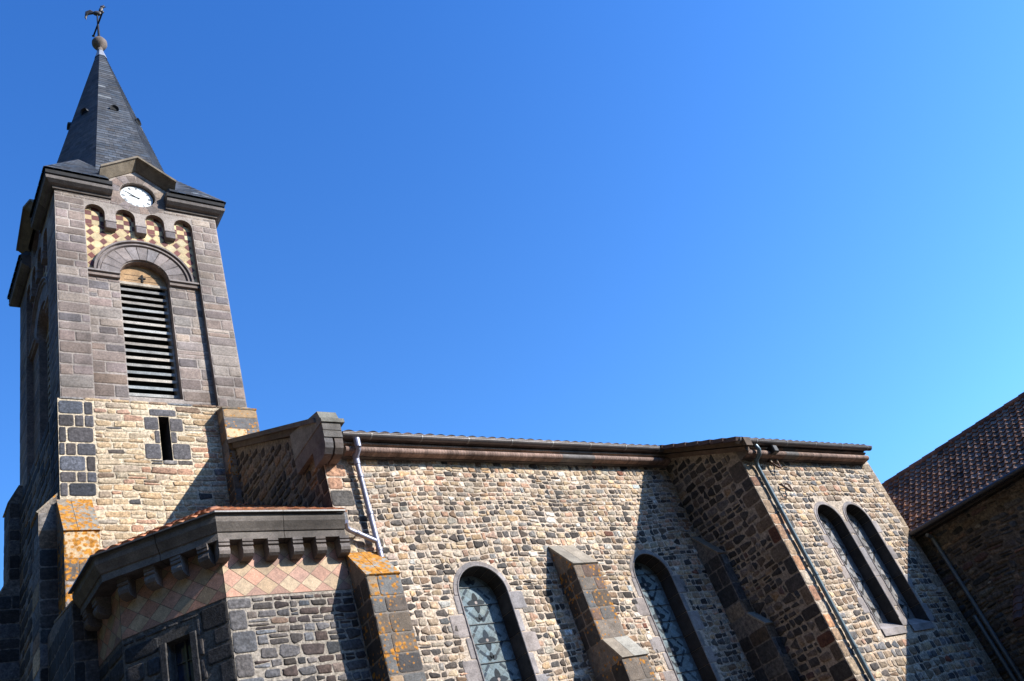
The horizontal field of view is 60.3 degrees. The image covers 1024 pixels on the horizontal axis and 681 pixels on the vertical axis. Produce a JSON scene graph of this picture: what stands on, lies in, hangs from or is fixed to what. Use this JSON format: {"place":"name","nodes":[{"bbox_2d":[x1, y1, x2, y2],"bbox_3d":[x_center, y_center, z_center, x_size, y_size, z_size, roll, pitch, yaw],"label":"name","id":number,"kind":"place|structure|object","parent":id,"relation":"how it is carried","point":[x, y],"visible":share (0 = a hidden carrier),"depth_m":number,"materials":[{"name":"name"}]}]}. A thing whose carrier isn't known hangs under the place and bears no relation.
{"place":"outdoors","nodes":[
{"label":"outdoors","id":0,"kind":"place"},
{"bbox_2d":[0,36,1003,680],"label":"church","id":1,"kind":"structure","parent":0,"point":[172,512],"depth_m":17.51,"materials":[{"name":"stone"}]},
{"bbox_2d":[85,5,104,36],"bbox_3d":[-14.142,-10.859,30.040,1.047,1.969,0.481,-34,-36,18],"label":"weathercock","id":2,"kind":"object","parent":1,"relation":"on","point":[100,12],"visible":0.94,"depth_m":30.26,"materials":[{"name":"metal"}]},
{"bbox_2d":[767,445,781,467],"bbox_3d":[5.725,2.550,19.123,0.340,0.454,0.355,7,-43,-36],"label":"wall bracket","id":3,"kind":"object","parent":1,"relation":"attached to","point":[773,449],"depth_m":19.06,"materials":[{"name":"metal"}]},
{"bbox_2d":[779,483,793,491],"bbox_3d":[5.866,3.128,18.805,0.290,0.279,0.155,7,-43,-36],"label":"wall bracket","id":4,"kind":"object","parent":1,"relation":"attached to","point":[785,487],"depth_m":18.76,"materials":[{"name":"metal"}]},
{"bbox_2d":[0,0,1023,589],"label":"sky","id":5,"kind":"structure","parent":0,"point":[651,222],"materials":[{"name":"blue"}]},
{"label":"ground","id":6,"kind":"structure","parent":0,"visible":0},
{"bbox_2d":[882,392,1023,680],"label":"stone barn","id":7,"kind":"structure","parent":6,"relation":"on","point":[958,501],"depth_m":19.82,"materials":[{"name":"stone"}]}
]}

